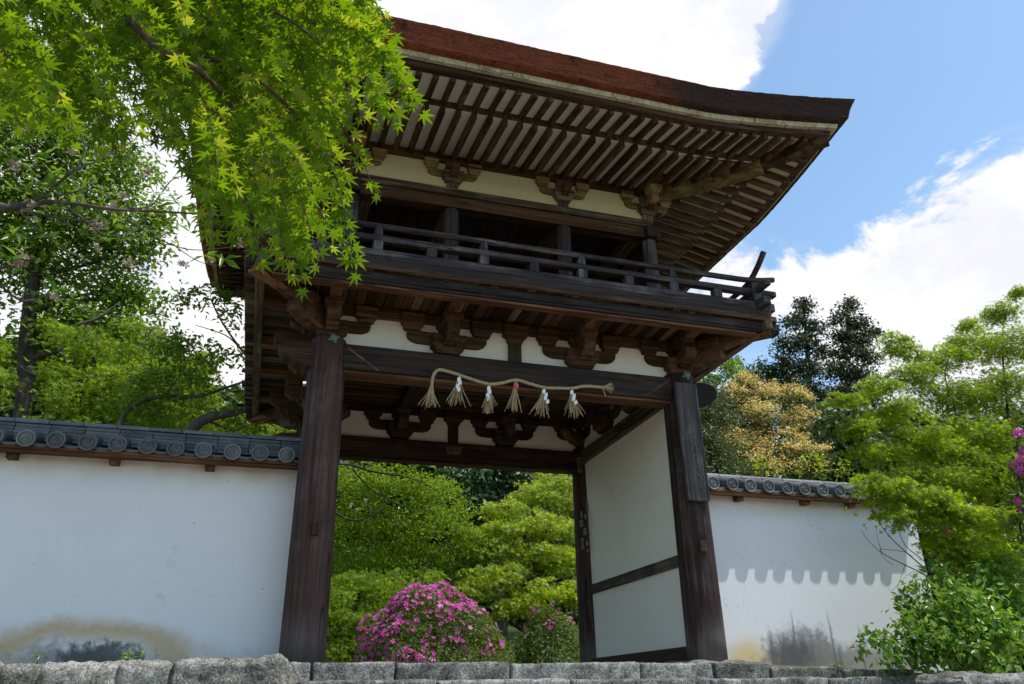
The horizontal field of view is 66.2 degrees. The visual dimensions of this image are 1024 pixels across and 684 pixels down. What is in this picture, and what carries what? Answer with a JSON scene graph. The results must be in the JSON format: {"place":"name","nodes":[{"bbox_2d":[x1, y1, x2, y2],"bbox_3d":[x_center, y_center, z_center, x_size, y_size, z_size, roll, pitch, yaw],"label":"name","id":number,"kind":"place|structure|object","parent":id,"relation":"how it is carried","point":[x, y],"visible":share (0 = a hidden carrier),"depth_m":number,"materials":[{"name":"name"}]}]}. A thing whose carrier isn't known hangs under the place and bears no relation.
{"place":"outdoors","nodes":[
{"label":"outdoors","id":0,"kind":"place"},
{"bbox_2d":[0,0,1023,539],"label":"sky","id":1,"kind":"structure","parent":0,"point":[913,210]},
{"bbox_2d":[40,522,1023,683],"bbox_3d":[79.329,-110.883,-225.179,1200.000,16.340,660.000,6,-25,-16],"label":"ground","id":2,"kind":"structure","parent":0,"point":[512,631],"depth_m":21.51,"materials":[{"name":"green plant"}]},
{"bbox_2d":[0,662,43,683],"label":"boulder","id":3,"kind":"object","parent":2,"relation":"on","point":[21,673],"visible":0.64,"depth_m":4.72,"materials":[{"name":"stone"}]},
{"bbox_2d":[28,652,44,663],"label":"weed","id":4,"kind":"object","parent":3,"relation":"on","point":[37,658],"visible":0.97,"depth_m":5.10,"materials":[{"name":"green plant"}]},
{"bbox_2d":[37,660,124,683],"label":"boulder","id":5,"kind":"object","parent":2,"relation":"on","point":[87,672],"visible":0.86,"depth_m":4.81,"materials":[{"name":"stone"}]},
{"bbox_2d":[0,14,187,418],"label":"broadleaf tree","id":6,"kind":"object","parent":2,"relation":"on","point":[43,253],"visible":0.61,"depth_m":14.01,"materials":[{"name":"green plant"}]},
{"bbox_2d":[0,89,244,301],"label":"flowering shrub","id":7,"kind":"object","parent":2,"relation":"on","point":[52,184],"visible":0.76,"depth_m":4.63,"materials":[{"name":"green plant"}]},
{"bbox_2d":[117,659,172,683],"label":"boulder","id":8,"kind":"object","parent":2,"relation":"on","point":[140,671],"visible":0.82,"depth_m":4.92,"materials":[{"name":"stone"}]},
{"bbox_2d":[119,649,147,659],"bbox_3d":[-2.525,2.106,5.241,0.118,0.112,0.209,-13,-27,25],"label":"weed","id":9,"kind":"object","parent":8,"relation":"on","point":[131,652],"visible":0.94,"depth_m":5.24,"materials":[{"name":"green plant"}]},
{"bbox_2d":[0,316,295,435],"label":"maple tree","id":10,"kind":"object","parent":2,"relation":"on","point":[100,389],"visible":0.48,"depth_m":11.02,"materials":[{"name":"green plant"}]},
{"bbox_2d":[0,417,300,664],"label":"plaster wall","id":11,"kind":"structure","parent":2,"relation":"on","point":[172,546],"depth_m":6.43,"materials":[{"name":"white paint"}]},
{"bbox_2d":[75,279,291,435],"bbox_3d":[-4.263,1.374,10.035,2.967,5.668,1.305,6,-25,-16],"label":"cherry tree","id":12,"kind":"object","parent":2,"relation":"on","point":[200,421],"visible":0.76,"depth_m":10.33,"materials":[{"name":"green plant"}]},
{"bbox_2d":[0,0,433,302],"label":"maple tree","id":13,"kind":"object","parent":2,"relation":"on","point":[218,67],"visible":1,"depth_m":2.72,"materials":[{"name":"green plant"}]},
{"bbox_2d":[169,653,292,683],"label":"boulder","id":14,"kind":"object","parent":2,"relation":"on","point":[277,668],"visible":1,"depth_m":5.07,"materials":[{"name":"stone"}]},
{"bbox_2d":[290,661,309,683],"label":"kerb stone","id":15,"kind":"object","parent":2,"relation":"on","point":[300,671],"visible":0.67,"depth_m":5.72,"materials":[{"name":"stone"}]},
{"bbox_2d":[311,661,394,680],"bbox_3d":[-1.220,2.542,5.966,0.610,0.215,0.383,6,-25,-16],"label":"kerb stone","id":16,"kind":"object","parent":2,"relation":"on","point":[378,670],"visible":0.85,"depth_m":5.82,"materials":[{"name":"stone"}]},
{"bbox_2d":[297,678,435,683],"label":"step stone","id":17,"kind":"object","parent":2,"relation":"on","point":[412,681],"visible":1,"depth_m":5.50,"materials":[{"name":"stone"}]},
{"bbox_2d":[270,424,505,600],"bbox_3d":[-2.861,4.021,15.730,5.780,5.255,2.956,6,-25,-16],"label":"tree","id":18,"kind":"object","parent":2,"relation":"on","point":[441,520],"visible":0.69,"depth_m":15.86,"materials":[{"name":"green plant"}]},
{"bbox_2d":[325,567,450,661],"bbox_3d":[-2.602,5.144,14.251,2.305,2.357,3.540,-19,-30,34],"label":"maple tree","id":19,"kind":"object","parent":2,"relation":"on","point":[370,586],"visible":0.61,"depth_m":13.96,"materials":[{"name":"green plant"}]},
{"bbox_2d":[397,648,425,662],"bbox_3d":[-1.485,4.814,11.621,0.562,0.545,0.536,6,-25,-16],"label":"azalea bush","id":20,"kind":"object","parent":2,"relation":"on","point":[414,655],"visible":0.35,"depth_m":11.63,"materials":[{"name":"pink plant"}]},
{"bbox_2d":[355,580,514,663],"bbox_3d":[-1.307,4.878,13.149,2.477,1.714,2.512,-17,-29,32],"label":"azalea bush","id":21,"kind":"object","parent":2,"relation":"on","point":[445,607],"visible":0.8,"depth_m":12.71,"materials":[{"name":"pink plant"}]},
{"bbox_2d":[359,555,520,661],"bbox_3d":[-1.535,5.741,16.264,3.730,2.736,2.308,6,-25,-16],"label":"shrub","id":22,"kind":"object","parent":2,"relation":"on","point":[454,578],"visible":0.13,"depth_m":16.37,"materials":[{"name":"green plant"}]},
{"bbox_2d":[394,661,508,680],"bbox_3d":[-0.497,2.627,6.167,0.914,0.218,0.390,6,-25,-16],"label":"kerb stone","id":23,"kind":"object","parent":2,"relation":"on","point":[439,671],"visible":0.84,"depth_m":6.02,"materials":[{"name":"stone"}]},
{"bbox_2d":[412,466,572,649],"bbox_3d":[0.464,5.466,22.795,6.964,6.732,3.299,6,-25,-16],"label":"evergreen tree","id":24,"kind":"object","parent":2,"relation":"on","point":[502,477],"visible":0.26,"depth_m":22.52,"materials":[{"name":"green plant"}]},
{"bbox_2d":[436,678,569,683],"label":"step stone","id":25,"kind":"object","parent":2,"relation":"on","point":[528,681],"visible":0.98,"depth_m":5.76,"materials":[{"name":"stone"}]},
{"bbox_2d":[443,472,577,663],"bbox_3d":[0.823,4.892,17.096,5.198,4.966,2.900,14,-28,-30],"label":"maple tree","id":26,"kind":"object","parent":2,"relation":"on","point":[476,590],"visible":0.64,"depth_m":16.64,"materials":[{"name":"green plant"}]},
{"bbox_2d":[0,329,1023,672],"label":"distant wood","id":27,"kind":"object","parent":2,"relation":"on","point":[830,423],"visible":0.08,"depth_m":27.13,"materials":[{"name":"green plant"}]},
{"bbox_2d":[189,9,854,667],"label":"temple gate","id":28,"kind":"structure","parent":2,"relation":"on","point":[543,217],"depth_m":8.10,"materials":[{"name":"brown wood"}]},
{"bbox_2d":[418,368,613,417],"bbox_3d":[0.075,0.508,7.500,1.962,0.438,0.131,6,-25,-16],"label":"straw rope","id":29,"kind":"object","parent":28,"relation":"hanging from","point":[573,401],"visible":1,"depth_m":7.45,"materials":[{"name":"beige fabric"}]},
{"bbox_2d":[674,382,709,501],"bbox_3d":[1.772,0.982,7.803,0.238,1.210,0.090,6,-25,-16],"label":"name board","id":30,"kind":"object","parent":28,"relation":"attached to","point":[692,449],"visible":1,"depth_m":7.75,"materials":[{"name":"brown wood"}]},
{"bbox_2d":[513,603,579,663],"bbox_3d":[0.658,5.257,13.661,1.363,1.377,1.370,-17,-29,31],"label":"azalea bush","id":31,"kind":"object","parent":2,"relation":"on","point":[565,630],"visible":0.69,"depth_m":13.50,"materials":[{"name":"green plant"}]},
{"bbox_2d":[509,661,639,679],"bbox_3d":[0.473,2.741,6.445,1.121,0.212,0.384,6,-25,-16],"label":"kerb stone","id":32,"kind":"object","parent":2,"relation":"on","point":[607,670],"visible":0.82,"depth_m":6.31,"materials":[{"name":"stone"}]},
{"bbox_2d":[569,677,709,683],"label":"step stone","id":33,"kind":"object","parent":2,"relation":"on","point":[692,680],"visible":0.94,"depth_m":6.06,"materials":[{"name":"stone"}]},
{"bbox_2d":[639,663,712,678],"bbox_3d":[1.331,2.846,6.686,0.680,0.213,0.387,6,-25,-16],"label":"kerb stone","id":34,"kind":"object","parent":2,"relation":"on","point":[661,670],"visible":0.68,"depth_m":6.54,"materials":[{"name":"stone"}]},
{"bbox_2d":[697,355,748,464],"bbox_3d":[9.912,5.534,34.123,4.469,11.834,2.611,13,-28,-29],"label":"broadleaf tree","id":35,"kind":"object","parent":2,"relation":"on","point":[729,365],"visible":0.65,"depth_m":35.52,"materials":[{"name":"green plant"}]},
{"bbox_2d":[698,378,776,476],"bbox_3d":[6.534,4.860,23.623,3.440,8.453,2.707,6,-25,-16],"label":"cypress tree","id":36,"kind":"object","parent":2,"relation":"on","point":[713,447],"visible":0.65,"depth_m":24.47,"materials":[{"name":"green plant"}]},
{"bbox_2d":[708,661,769,678],"bbox_3d":[1.919,2.908,6.859,0.547,0.217,0.390,6,-25,-16],"label":"kerb stone","id":37,"kind":"object","parent":2,"relation":"on","point":[732,669],"visible":0.63,"depth_m":6.70,"materials":[{"name":"stone"}]},
{"bbox_2d":[727,356,802,435],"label":"round tree","id":38,"kind":"object","parent":2,"relation":"on","point":[769,375],"visible":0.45,"depth_m":42.31,"materials":[{"name":"green plant"}]},
{"bbox_2d":[751,454,783,476],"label":"sapling","id":39,"kind":"object","parent":2,"relation":"on","point":[764,468],"visible":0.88,"depth_m":11.30,"materials":[{"name":"green plant"}]},
{"bbox_2d":[709,677,827,683],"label":"step stone","id":40,"kind":"object","parent":2,"relation":"on","point":[800,680],"visible":0.88,"depth_m":6.35,"materials":[{"name":"stone"}]},
{"bbox_2d":[704,369,841,480],"bbox_3d":[10.870,5.826,31.366,6.491,10.200,4.151,6,-25,-16],"label":"chinquapin tree","id":41,"kind":"object","parent":2,"relation":"on","point":[787,445],"visible":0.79,"depth_m":32.31,"materials":[{"name":"yellow plant"}]},
{"bbox_2d":[761,295,841,475],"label":"conifer tree","id":42,"kind":"object","parent":2,"relation":"on","point":[807,367],"visible":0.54,"depth_m":42.56,"materials":[{"name":"green plant"}]},
{"bbox_2d":[769,666,841,677],"bbox_3d":[2.531,3.009,7.019,0.738,0.211,0.382,6,-25,-16],"label":"kerb stone","id":43,"kind":"object","parent":2,"relation":"on","point":[814,671],"visible":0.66,"depth_m":6.88,"materials":[{"name":"stone"}]},
{"bbox_2d":[793,449,831,479],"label":"sapling","id":44,"kind":"object","parent":2,"relation":"on","point":[814,465],"visible":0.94,"depth_m":11.55,"materials":[{"name":"green plant"}]},
{"bbox_2d":[707,473,947,673],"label":"plaster wall","id":45,"kind":"structure","parent":2,"relation":"on","point":[808,574],"depth_m":8.15,"materials":[{"name":"white paint"}]},
{"bbox_2d":[830,459,854,481],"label":"sapling","id":46,"kind":"object","parent":2,"relation":"on","point":[846,470],"visible":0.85,"depth_m":11.67,"materials":[{"name":"green plant"}]},
{"bbox_2d":[818,293,902,458],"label":"conifer tree","id":47,"kind":"object","parent":2,"relation":"on","point":[846,370],"visible":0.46,"depth_m":44.51,"materials":[{"name":"green plant"}]},
{"bbox_2d":[827,676,915,683],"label":"step stone","id":48,"kind":"object","parent":2,"relation":"on","point":[881,680],"visible":0.84,"depth_m":6.62,"materials":[{"name":"stone"}]},
{"bbox_2d":[841,669,913,677],"bbox_3d":[3.260,3.115,7.219,0.794,0.213,0.380,6,-25,-16],"label":"kerb stone","id":49,"kind":"object","parent":2,"relation":"on","point":[846,673],"visible":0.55,"depth_m":7.07,"materials":[{"name":"stone"}]},
{"bbox_2d":[890,660,910,675],"bbox_3d":[3.472,2.937,7.121,0.186,0.193,0.252,0,-24,-2],"label":"weed","id":50,"kind":"object","parent":2,"relation":"on","point":[895,668],"visible":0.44,"depth_m":7.08,"materials":[{"name":"green plant"}]},
{"bbox_2d":[861,522,965,590],"bbox_3d":[4.014,2.328,7.610,1.299,1.232,0.021,6,-25,-16],"label":"bare bush","id":51,"kind":"object","parent":2,"relation":"on","point":[910,556],"visible":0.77,"depth_m":7.67,"materials":[{"name":"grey plant"}]},
{"bbox_2d":[819,284,1023,672],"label":"maple tree","id":52,"kind":"object","parent":2,"relation":"on","point":[938,504],"visible":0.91,"depth_m":10.05,"materials":[{"name":"green plant"}]},
{"bbox_2d":[849,548,1023,677],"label":"leafy shrub","id":53,"kind":"object","parent":2,"relation":"on","point":[978,633],"visible":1,"depth_m":6.76,"materials":[{"name":"green plant"}]},
{"bbox_2d":[927,527,967,671],"bbox_3d":[4.478,2.586,7.876,0.529,1.609,0.321,19,-31,-38],"label":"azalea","id":54,"kind":"object","parent":2,"relation":"on","point":[931,556],"visible":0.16,"depth_m":8.04,"materials":[{"name":"green plant"}]},
{"bbox_2d":[914,671,1023,683],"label":"boulder","id":55,"kind":"object","parent":2,"relation":"on","point":[961,677],"visible":1,"depth_m":6.00,"materials":[{"name":"stone"}]},
{"bbox_2d":[991,392,1023,557],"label":"tall azalea","id":56,"kind":"object","parent":2,"relation":"on","point":[1019,459],"visible":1,"depth_m":7.53,"materials":[{"name":"pink plant"}]}
]}

